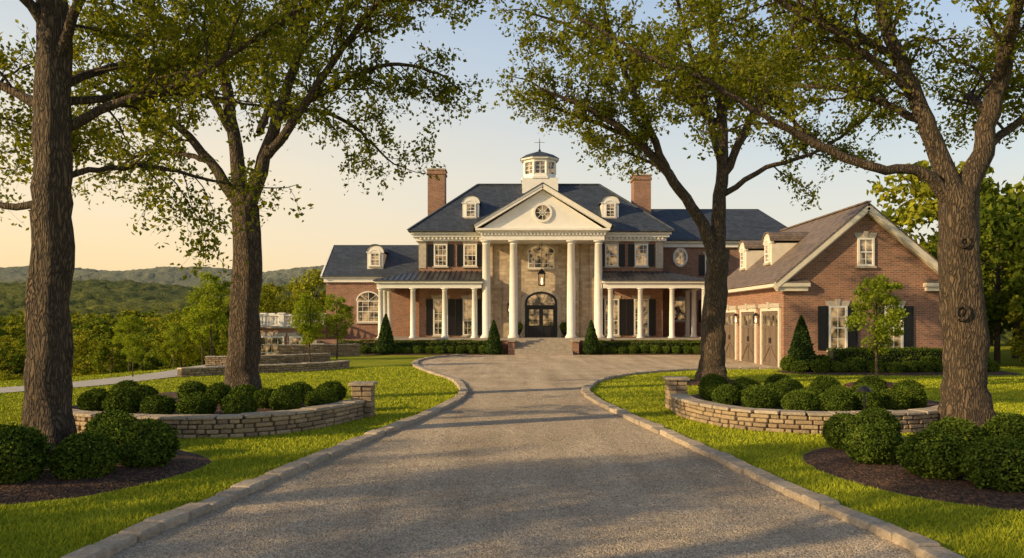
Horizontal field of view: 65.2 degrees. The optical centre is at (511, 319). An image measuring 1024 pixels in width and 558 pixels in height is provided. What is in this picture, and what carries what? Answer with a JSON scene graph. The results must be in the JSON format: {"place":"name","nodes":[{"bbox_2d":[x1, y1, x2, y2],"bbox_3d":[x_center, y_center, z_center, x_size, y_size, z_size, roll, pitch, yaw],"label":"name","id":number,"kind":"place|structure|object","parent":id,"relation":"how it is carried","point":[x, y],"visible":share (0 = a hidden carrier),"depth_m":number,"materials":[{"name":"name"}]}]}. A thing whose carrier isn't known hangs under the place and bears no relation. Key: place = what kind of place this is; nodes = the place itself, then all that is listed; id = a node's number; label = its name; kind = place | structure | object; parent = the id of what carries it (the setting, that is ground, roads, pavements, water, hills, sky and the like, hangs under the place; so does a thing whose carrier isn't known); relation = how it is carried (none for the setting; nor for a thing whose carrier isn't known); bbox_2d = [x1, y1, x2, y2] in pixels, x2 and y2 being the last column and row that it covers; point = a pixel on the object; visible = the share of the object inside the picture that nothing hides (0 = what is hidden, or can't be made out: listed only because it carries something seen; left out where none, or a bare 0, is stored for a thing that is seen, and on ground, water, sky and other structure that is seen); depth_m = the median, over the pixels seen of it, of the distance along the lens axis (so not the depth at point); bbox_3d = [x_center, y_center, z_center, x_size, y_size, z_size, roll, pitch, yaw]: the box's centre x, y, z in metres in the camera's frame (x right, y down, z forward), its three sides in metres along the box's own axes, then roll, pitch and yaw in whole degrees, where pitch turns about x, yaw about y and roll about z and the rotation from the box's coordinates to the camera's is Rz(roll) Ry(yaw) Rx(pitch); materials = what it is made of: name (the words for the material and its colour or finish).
{"place":"outdoors","nodes":[
{"label":"outdoors","id":0,"kind":"place"},
{"bbox_2d":[0,365,224,392],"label":"garden path","id":1,"kind":"structure","parent":0,"point":[150,376],"depth_m":34.60,"materials":[{"name":"concrete"}]},
{"bbox_2d":[0,265,1023,557],"bbox_3d":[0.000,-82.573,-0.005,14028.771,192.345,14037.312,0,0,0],"label":"ground","id":2,"kind":"structure","parent":0,"point":[164,291],"depth_m":37.45,"materials":[{"name":"plant"}]},
{"bbox_2d":[0,445,210,504],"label":"mulch bed","id":3,"kind":"object","parent":2,"relation":"on","point":[46,486],"visible":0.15,"depth_m":12.40,"materials":[{"name":"brown soil"}]},
{"bbox_2d":[0,422,54,483],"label":"boxwood shrub","id":4,"kind":"object","parent":3,"relation":"on","point":[23,456],"visible":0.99,"depth_m":12.19,"materials":[{"name":"green plant"}]},
{"bbox_2d":[46,430,123,479],"bbox_3d":[-6.854,2.154,12.828,1.064,0.784,1.129,0,0,44],"label":"boxwood shrub","id":5,"kind":"object","parent":3,"relation":"on","point":[78,456],"visible":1,"depth_m":12.53,"materials":[{"name":"green plant"}]},
{"bbox_2d":[82,408,132,439],"bbox_3d":[-8.026,2.162,16.009,1.087,0.767,1.058,0,0,-18],"label":"boxwood shrub","id":6,"kind":"object","parent":3,"relation":"on","point":[96,419],"visible":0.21,"depth_m":15.78,"materials":[{"name":"green plant"}]},
{"bbox_2d":[94,412,139,451],"bbox_3d":[-7.250,2.134,14.878,0.945,0.818,1.038,0,0,-7],"label":"boxwood shrub","id":7,"kind":"object","parent":3,"relation":"on","point":[109,427],"visible":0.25,"depth_m":14.68,"materials":[{"name":"green plant"}]},
{"bbox_2d":[111,416,180,467],"bbox_3d":[-6.323,2.106,13.792,1.134,0.876,1.233,0,0,-29],"label":"boxwood shrub","id":8,"kind":"object","parent":3,"relation":"on","point":[143,443],"visible":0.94,"depth_m":13.50,"materials":[{"name":"green plant"}]},
{"bbox_2d":[109,314,147,371],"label":"young tree","id":9,"kind":"object","parent":2,"relation":"on","point":[128,327],"visible":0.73,"depth_m":46.84,"materials":[{"name":"green plant"}]},
{"bbox_2d":[120,333,144,376],"bbox_3d":[-17.309,1.801,36.524,1.048,2.403,1.108,0,0,1],"label":"young tree","id":10,"kind":"object","parent":2,"relation":"on","point":[130,337],"visible":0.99,"depth_m":36.42,"materials":[{"name":"green plant"}]},
{"bbox_2d":[0,0,341,445],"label":"shade tree","id":11,"kind":"object","parent":2,"relation":"on","point":[53,124],"visible":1,"depth_m":16.39,"materials":[{"name":"green plant"}]},
{"bbox_2d":[162,322,186,367],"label":"young tree","id":12,"kind":"object","parent":2,"relation":"on","point":[172,331],"visible":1,"depth_m":43.97,"materials":[{"name":"green plant"}]},
{"bbox_2d":[181,296,217,364],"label":"young tree","id":13,"kind":"object","parent":2,"relation":"on","point":[194,330],"visible":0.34,"depth_m":52.68,"materials":[{"name":"green plant"}]},
{"bbox_2d":[72,392,341,413],"bbox_3d":[-8.340,2.307,22.469,7.936,0.186,9.034,0,0,0],"label":"planting bed","id":14,"kind":"object","parent":2,"relation":"on","point":[174,395],"visible":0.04,"depth_m":20.87,"materials":[{"name":"brown soil"}]},
{"bbox_2d":[76,387,108,410],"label":"boxwood shrub","id":15,"kind":"object","parent":14,"relation":"on","point":[91,399],"visible":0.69,"depth_m":19.34,"materials":[{"name":"green plant"}]},
{"bbox_2d":[101,386,142,413],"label":"boxwood shrub","id":16,"kind":"object","parent":14,"relation":"on","point":[125,399],"visible":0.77,"depth_m":18.87,"materials":[{"name":"green plant"}]},
{"bbox_2d":[108,379,138,391],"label":"boxwood shrub","id":17,"kind":"object","parent":14,"relation":"on","point":[129,384],"visible":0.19,"depth_m":21.83,"materials":[{"name":"green plant"}]},
{"bbox_2d":[128,384,159,397],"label":"boxwood shrub","id":18,"kind":"object","parent":14,"relation":"on","point":[144,390],"visible":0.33,"depth_m":20.64,"materials":[{"name":"green plant"}]},
{"bbox_2d":[139,394,176,413],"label":"boxwood shrub","id":19,"kind":"object","parent":14,"relation":"on","point":[155,404],"visible":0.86,"depth_m":18.69,"materials":[{"name":"green plant"}]},
{"bbox_2d":[176,380,207,400],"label":"boxwood shrub","id":20,"kind":"object","parent":14,"relation":"on","point":[186,387],"visible":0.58,"depth_m":22.06,"materials":[{"name":"green plant"}]},
{"bbox_2d":[175,390,217,414],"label":"boxwood shrub","id":21,"kind":"object","parent":14,"relation":"on","point":[197,402],"visible":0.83,"depth_m":18.53,"materials":[{"name":"green plant"}]},
{"bbox_2d":[205,382,231,403],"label":"boxwood shrub","id":22,"kind":"object","parent":14,"relation":"on","point":[217,391],"visible":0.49,"depth_m":21.37,"materials":[{"name":"green plant"}]},
{"bbox_2d":[219,390,258,413],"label":"boxwood shrub","id":23,"kind":"object","parent":14,"relation":"on","point":[238,402],"visible":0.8,"depth_m":18.69,"materials":[{"name":"green plant"}]},
{"bbox_2d":[226,384,258,396],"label":"boxwood shrub","id":24,"kind":"object","parent":14,"relation":"on","point":[251,389],"visible":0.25,"depth_m":20.82,"materials":[{"name":"green plant"}]},
{"bbox_2d":[253,388,272,408],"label":"boxwood shrub","id":25,"kind":"object","parent":14,"relation":"on","point":[262,396],"visible":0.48,"depth_m":20.34,"materials":[{"name":"green plant"}]},
{"bbox_2d":[268,384,302,410],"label":"boxwood shrub","id":26,"kind":"object","parent":14,"relation":"on","point":[286,397],"visible":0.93,"depth_m":19.54,"materials":[{"name":"green plant"}]},
{"bbox_2d":[290,381,312,401],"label":"boxwood shrub","id":27,"kind":"object","parent":14,"relation":"on","point":[305,388],"visible":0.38,"depth_m":22.03,"materials":[{"name":"green plant"}]},
{"bbox_2d":[304,387,338,406],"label":"boxwood shrub","id":28,"kind":"object","parent":14,"relation":"on","point":[317,396],"visible":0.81,"depth_m":20.56,"materials":[{"name":"green plant"}]},
{"bbox_2d":[318,380,348,400],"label":"boxwood shrub","id":29,"kind":"object","parent":14,"relation":"on","point":[338,388],"visible":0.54,"depth_m":22.45,"materials":[{"name":"green plant"}]},
{"bbox_2d":[184,271,230,355],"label":"young tree","id":30,"kind":"object","parent":2,"relation":"on","point":[213,311],"visible":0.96,"depth_m":48.92,"materials":[{"name":"green plant"}]},
{"bbox_2d":[74,385,374,438],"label":"stones","id":31,"kind":"object","parent":2,"relation":"on","point":[224,427],"visible":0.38,"depth_m":18.13,"materials":[{"name":"stone"}]},
{"bbox_2d":[77,386,371,438],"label":"stone retaining wall","id":32,"kind":"structure","parent":2,"relation":"on","point":[254,427],"depth_m":17.78,"materials":[{"name":"stone"}]},
{"bbox_2d":[72,381,377,419],"bbox_3d":[-8.241,1.925,19.835,9.152,0.510,4.890,0,0,0],"label":"cap","id":33,"kind":"object","parent":32,"relation":"on","point":[248,415],"visible":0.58,"depth_m":18.00,"materials":[{"name":"stone"}]},
{"bbox_2d":[177,363,344,376],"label":"stone wall","id":34,"kind":"structure","parent":2,"relation":"on","point":[178,373],"depth_m":39.14,"materials":[{"name":"stone"}]},
{"bbox_2d":[177,360,349,369],"bbox_3d":[-11.780,2.219,39.767,1.256,0.081,9.451,0,0,42],"label":"cap","id":35,"kind":"object","parent":34,"relation":"on","point":[260,365],"visible":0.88,"depth_m":39.40,"materials":[{"name":"stone"}]},
{"bbox_2d":[180,362,349,376],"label":"stones","id":36,"kind":"object","parent":2,"relation":"on","point":[199,372],"visible":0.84,"depth_m":39.39,"materials":[{"name":"stone"}]},
{"bbox_2d":[61,354,468,557],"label":"stone kerb","id":37,"kind":"structure","parent":2,"relation":"on","point":[113,544],"depth_m":11.78,"materials":[{"name":"stone"}]},
{"bbox_2d":[205,355,329,365],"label":"stone wall","id":38,"kind":"structure","parent":2,"relation":"on","point":[260,360],"depth_m":46.88,"materials":[{"name":"stone"}]},
{"bbox_2d":[205,353,330,357],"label":"cap","id":39,"kind":"object","parent":38,"relation":"on","point":[278,355],"visible":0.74,"depth_m":47.89,"materials":[{"name":"stone"}]},
{"bbox_2d":[205,354,330,364],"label":"stones","id":40,"kind":"object","parent":2,"relation":"on","point":[285,359],"visible":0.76,"depth_m":47.62,"materials":[{"name":"stone"}]},
{"bbox_2d":[9,0,532,391],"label":"shade tree","id":41,"kind":"object","parent":2,"relation":"on","point":[244,350],"visible":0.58,"depth_m":25.31,"materials":[{"name":"green plant"}]},
{"bbox_2d":[287,293,328,361],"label":"young tree","id":42,"kind":"object","parent":2,"relation":"on","point":[310,336],"visible":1,"depth_m":43.42,"materials":[{"name":"green plant"}]},
{"bbox_2d":[298,307,323,352],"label":"young tree","id":43,"kind":"object","parent":2,"relation":"on","point":[313,313],"visible":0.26,"depth_m":52.00,"materials":[{"name":"green plant"}]},
{"bbox_2d":[277,345,359,356],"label":"stones","id":44,"kind":"object","parent":2,"relation":"on","point":[346,349],"visible":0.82,"depth_m":56.50,"materials":[{"name":"stone"}]},
{"bbox_2d":[321,293,355,358],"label":"young tree","id":45,"kind":"object","parent":2,"relation":"on","point":[342,309],"visible":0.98,"depth_m":52.76,"materials":[{"name":"green plant"}]},
{"bbox_2d":[360,353,500,354],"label":"mulch bed","id":46,"kind":"object","parent":2,"relation":"on","point":[424,354],"visible":0.41,"depth_m":59.13,"materials":[{"name":"brown soil"}]},
{"bbox_2d":[375,314,394,353],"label":"conical evergreen","id":47,"kind":"object","parent":46,"relation":"on","point":[385,344],"visible":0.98,"depth_m":59.24,"materials":[{"name":"green plant"}]},
{"bbox_2d":[338,339,501,353],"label":"clipped hedge","id":48,"kind":"object","parent":46,"relation":"on","point":[466,343],"visible":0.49,"depth_m":60.55,"materials":[{"name":"green plant"}]},
{"bbox_2d":[485,320,502,354],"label":"conical evergreen","id":49,"kind":"object","parent":46,"relation":"on","point":[493,345],"visible":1,"depth_m":59.20,"materials":[{"name":"green plant"}]},
{"bbox_2d":[0,366,1023,557],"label":"grass","id":50,"kind":"structure","parent":2,"relation":"on","point":[50,520],"depth_m":13.95,"materials":[{"name":"plant"}]},
{"bbox_2d":[0,157,1023,380],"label":"distant woodland","id":51,"kind":"object","parent":2,"relation":"on","point":[96,351],"visible":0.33,"depth_m":58.99,"materials":[{"name":"green plant"}]},
{"bbox_2d":[259,138,942,366],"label":"brick mansion","id":52,"kind":"structure","parent":2,"relation":"on","point":[540,254],"depth_m":63.55,"materials":[{"name":"brick"}]},
{"bbox_2d":[527,307,554,336],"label":"front door","id":53,"kind":"structure","parent":52,"relation":"in","point":[532,331],"depth_m":64.63,"materials":[{"name":"black paint"}]},
{"bbox_2d":[261,204,900,354],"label":"window panes","id":54,"kind":"structure","parent":52,"relation":"in","point":[469,249],"depth_m":64.98,"materials":[{"name":"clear glass"}]},
{"bbox_2d":[724,311,777,366],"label":"garage doors","id":55,"kind":"structure","parent":52,"relation":"in","point":[769,350],"depth_m":48.37,"materials":[{"name":"brown wood"}]},
{"bbox_2d":[586,353,700,354],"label":"mulch bed","id":56,"kind":"object","parent":2,"relation":"on","point":[649,354],"visible":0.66,"depth_m":59.40,"materials":[{"name":"brown soil"}]},
{"bbox_2d":[582,320,599,354],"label":"conical evergreen","id":57,"kind":"object","parent":56,"relation":"on","point":[591,345],"visible":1,"depth_m":59.19,"materials":[{"name":"green plant"}]},
{"bbox_2d":[585,339,700,353],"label":"clipped hedge","id":58,"kind":"object","parent":56,"relation":"on","point":[661,343],"visible":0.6,"depth_m":60.55,"materials":[{"name":"green plant"}]},
{"bbox_2d":[478,0,930,381],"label":"shade tree","id":59,"kind":"object","parent":2,"relation":"on","point":[713,315],"visible":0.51,"depth_m":32.15,"materials":[{"name":"green plant"}]},
{"bbox_2d":[581,367,964,557],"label":"stone kerb","id":60,"kind":"structure","parent":2,"relation":"on","point":[919,545],"depth_m":11.97,"materials":[{"name":"stone"}]},
{"bbox_2d":[533,0,1023,428],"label":"shade tree","id":61,"kind":"object","parent":2,"relation":"on","point":[965,393],"visible":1,"depth_m":18.53,"materials":[{"name":"green plant"}]},
{"bbox_2d":[665,380,937,433],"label":"stones","id":62,"kind":"object","parent":2,"relation":"on","point":[679,408],"visible":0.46,"depth_m":18.71,"materials":[{"name":"stone"}]},
{"bbox_2d":[667,385,937,433],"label":"retaining wall","id":63,"kind":"structure","parent":2,"relation":"on","point":[768,423],"depth_m":18.54,"materials":[{"name":"stone"}]},
{"bbox_2d":[663,376,938,415],"bbox_3d":[8.015,1.925,20.416,8.487,0.510,5.044,0,0,14],"label":"cap","id":64,"kind":"object","parent":63,"relation":"on","point":[686,398],"visible":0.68,"depth_m":18.81,"materials":[{"name":"stone"}]},
{"bbox_2d":[691,394,938,410],"bbox_3d":[8.746,2.306,22.555,7.562,0.189,7.758,0,0,0],"label":"planting bed","id":65,"kind":"object","parent":2,"relation":"on","point":[930,403],"visible":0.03,"depth_m":21.95,"materials":[{"name":"brown soil"}]},
{"bbox_2d":[698,380,727,400],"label":"boxwood shrub","id":66,"kind":"object","parent":65,"relation":"on","point":[705,390],"visible":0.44,"depth_m":22.43,"materials":[{"name":"green plant"}]},
{"bbox_2d":[698,373,729,390],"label":"boxwood shrub","id":67,"kind":"object","parent":65,"relation":"on","point":[710,377],"visible":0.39,"depth_m":24.43,"materials":[{"name":"green plant"}]},
{"bbox_2d":[710,385,742,405],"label":"boxwood shrub","id":68,"kind":"object","parent":65,"relation":"on","point":[727,394],"visible":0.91,"depth_m":20.95,"materials":[{"name":"green plant"}]},
{"bbox_2d":[730,377,759,392],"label":"boxwood shrub","id":69,"kind":"object","parent":65,"relation":"on","point":[741,383],"visible":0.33,"depth_m":22.79,"materials":[{"name":"green plant"}]},
{"bbox_2d":[740,384,779,408],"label":"boxwood shrub","id":70,"kind":"object","parent":65,"relation":"on","point":[755,396],"visible":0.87,"depth_m":19.84,"materials":[{"name":"green plant"}]},
{"bbox_2d":[763,382,787,405],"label":"boxwood shrub","id":71,"kind":"object","parent":65,"relation":"on","point":[780,391],"visible":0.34,"depth_m":20.79,"materials":[{"name":"green plant"}]},
{"bbox_2d":[763,373,788,385],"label":"boxwood shrub","id":72,"kind":"object","parent":65,"relation":"on","point":[774,378],"visible":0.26,"depth_m":24.48,"materials":[{"name":"green plant"}]},
{"bbox_2d":[775,377,803,396],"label":"boxwood shrub","id":73,"kind":"object","parent":65,"relation":"on","point":[788,384],"visible":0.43,"depth_m":22.37,"materials":[{"name":"green plant"}]},
{"bbox_2d":[781,389,818,410],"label":"boxwood shrub","id":74,"kind":"object","parent":65,"relation":"on","point":[800,400],"visible":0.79,"depth_m":19.24,"materials":[{"name":"green plant"}]},
{"bbox_2d":[808,375,839,391],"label":"boxwood shrub","id":75,"kind":"object","parent":65,"relation":"on","point":[822,383],"visible":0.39,"depth_m":22.78,"materials":[{"name":"green plant"}]},
{"bbox_2d":[816,389,855,410],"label":"boxwood shrub","id":76,"kind":"object","parent":65,"relation":"on","point":[835,400],"visible":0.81,"depth_m":19.17,"materials":[{"name":"green plant"}]},
{"bbox_2d":[851,386,886,410],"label":"boxwood shrub","id":77,"kind":"object","parent":65,"relation":"on","point":[874,398],"visible":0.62,"depth_m":19.38,"materials":[{"name":"green plant"}]},
{"bbox_2d":[853,375,887,390],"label":"boxwood shrub","id":78,"kind":"object","parent":65,"relation":"on","point":[878,383],"visible":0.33,"depth_m":22.77,"materials":[{"name":"green plant"}]},
{"bbox_2d":[879,388,911,409],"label":"boxwood shrub","id":79,"kind":"object","parent":65,"relation":"on","point":[895,399],"visible":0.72,"depth_m":19.73,"materials":[{"name":"green plant"}]},
{"bbox_2d":[891,378,924,389],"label":"boxwood shrub","id":80,"kind":"object","parent":65,"relation":"on","point":[902,383],"visible":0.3,"depth_m":22.10,"materials":[{"name":"green plant"}]},
{"bbox_2d":[897,385,927,408],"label":"boxwood shrub","id":81,"kind":"object","parent":65,"relation":"on","point":[918,396],"visible":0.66,"depth_m":20.45,"materials":[{"name":"green plant"}]},
{"bbox_2d":[843,273,908,377],"bbox_3d":[13.987,0.905,30.754,2.328,5.339,2.463,0,0,8],"label":"young tree","id":82,"kind":"object","parent":2,"relation":"on","point":[892,319],"visible":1,"depth_m":30.48,"materials":[{"name":"green plant"}]},
{"bbox_2d":[777,369,1021,375],"bbox_3d":[19.142,2.547,40.141,12.190,0.147,5.912,0,0,0],"label":"mulch bed","id":83,"kind":"object","parent":2,"relation":"on","point":[919,373],"visible":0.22,"depth_m":37.90,"materials":[{"name":"brown soil"}]},
{"bbox_2d":[779,355,797,370],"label":"boxwood shrub","id":84,"kind":"object","parent":83,"relation":"on","point":[786,362],"visible":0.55,"depth_m":39.59,"materials":[{"name":"green plant"}]},
{"bbox_2d":[789,360,809,372],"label":"boxwood shrub","id":85,"kind":"object","parent":83,"relation":"on","point":[799,366],"visible":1,"depth_m":38.71,"materials":[{"name":"green plant"}]},
{"bbox_2d":[788,315,816,370],"bbox_3d":[14.400,1.190,39.816,1.593,2.875,1.573,0,0,-42],"label":"conical evergreen","id":86,"kind":"object","parent":83,"relation":"on","point":[801,346],"visible":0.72,"depth_m":39.49,"materials":[{"name":"green plant"}]},
{"bbox_2d":[809,358,830,372],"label":"boxwood shrub","id":87,"kind":"object","parent":83,"relation":"on","point":[817,365],"visible":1,"depth_m":38.43,"materials":[{"name":"green plant"}]},
{"bbox_2d":[829,361,848,372],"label":"boxwood shrub","id":88,"kind":"object","parent":83,"relation":"on","point":[838,366],"visible":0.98,"depth_m":38.32,"materials":[{"name":"green plant"}]},
{"bbox_2d":[846,360,864,371],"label":"boxwood shrub","id":89,"kind":"object","parent":83,"relation":"on","point":[852,365],"visible":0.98,"depth_m":38.35,"materials":[{"name":"green plant"}]},
{"bbox_2d":[865,359,884,372],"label":"boxwood shrub","id":90,"kind":"object","parent":83,"relation":"on","point":[870,366],"visible":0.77,"depth_m":38.18,"materials":[{"name":"green plant"}]},
{"bbox_2d":[826,346,942,364],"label":"clipped hedge","id":91,"kind":"object","parent":83,"relation":"on","point":[911,353],"visible":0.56,"depth_m":40.95,"materials":[{"name":"green plant"}]},
{"bbox_2d":[884,361,904,372],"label":"boxwood shrub","id":92,"kind":"object","parent":83,"relation":"on","point":[895,367],"visible":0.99,"depth_m":37.96,"materials":[{"name":"green plant"}]},
{"bbox_2d":[902,361,918,372],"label":"boxwood shrub","id":93,"kind":"object","parent":83,"relation":"on","point":[911,366],"visible":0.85,"depth_m":38.27,"materials":[{"name":"green plant"}]},
{"bbox_2d":[918,360,935,372],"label":"boxwood shrub","id":94,"kind":"object","parent":83,"relation":"on","point":[927,366],"visible":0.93,"depth_m":38.25,"materials":[{"name":"green plant"}]},
{"bbox_2d":[803,436,1023,510],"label":"mulch bed","id":95,"kind":"object","parent":2,"relation":"on","point":[896,478],"visible":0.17,"depth_m":12.41,"materials":[{"name":"brown soil"}]},
{"bbox_2d":[820,412,868,449],"bbox_3d":[6.518,2.159,15.609,0.942,0.764,0.947,0,0,-35],"label":"boxwood shrub","id":96,"kind":"object","parent":95,"relation":"on","point":[835,428],"visible":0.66,"depth_m":15.41,"materials":[{"name":"green plant"}]},
{"bbox_2d":[841,422,903,464],"bbox_3d":[6.363,2.165,14.005,1.052,0.758,1.023,0,0,-31],"label":"boxwood shrub","id":97,"kind":"object","parent":95,"relation":"on","point":[876,443],"visible":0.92,"depth_m":13.75,"materials":[{"name":"green plant"}]},
{"bbox_2d":[853,407,903,435],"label":"boxwood shrub","id":98,"kind":"object","parent":95,"relation":"on","point":[870,415],"visible":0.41,"depth_m":16.06,"materials":[{"name":"green plant"}]},
{"bbox_2d":[894,428,965,479],"bbox_3d":[6.782,2.135,12.808,1.172,0.816,1.222,0,0,-13],"label":"boxwood shrub","id":99,"kind":"object","parent":95,"relation":"on","point":[933,454],"visible":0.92,"depth_m":12.52,"materials":[{"name":"green plant"}]},
{"bbox_2d":[925,415,985,444],"bbox_3d":[8.391,2.185,15.211,1.130,0.714,0.955,0,0,40],"label":"boxwood shrub","id":100,"kind":"object","parent":95,"relation":"on","point":[964,429],"visible":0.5,"depth_m":14.95,"materials":[{"name":"green plant"}]},
{"bbox_2d":[957,434,1023,492],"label":"boxwood shrub","id":101,"kind":"object","parent":95,"relation":"on","point":[996,462],"visible":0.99,"depth_m":11.74,"materials":[{"name":"green plant"}]},
{"bbox_2d":[980,412,1023,439],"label":"boxwood shrub","id":102,"kind":"object","parent":95,"relation":"on","point":[1008,425],"visible":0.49,"depth_m":14.83,"materials":[{"name":"green plant"}]},
{"bbox_2d":[0,0,1023,271],"label":"sky","id":103,"kind":"structure","parent":0,"point":[487,147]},
{"bbox_2d":[110,355,919,557],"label":"gravel driveway","id":104,"kind":"structure","parent":0,"point":[518,373],"depth_m":11.66,"materials":[{"name":"grey gravel"}]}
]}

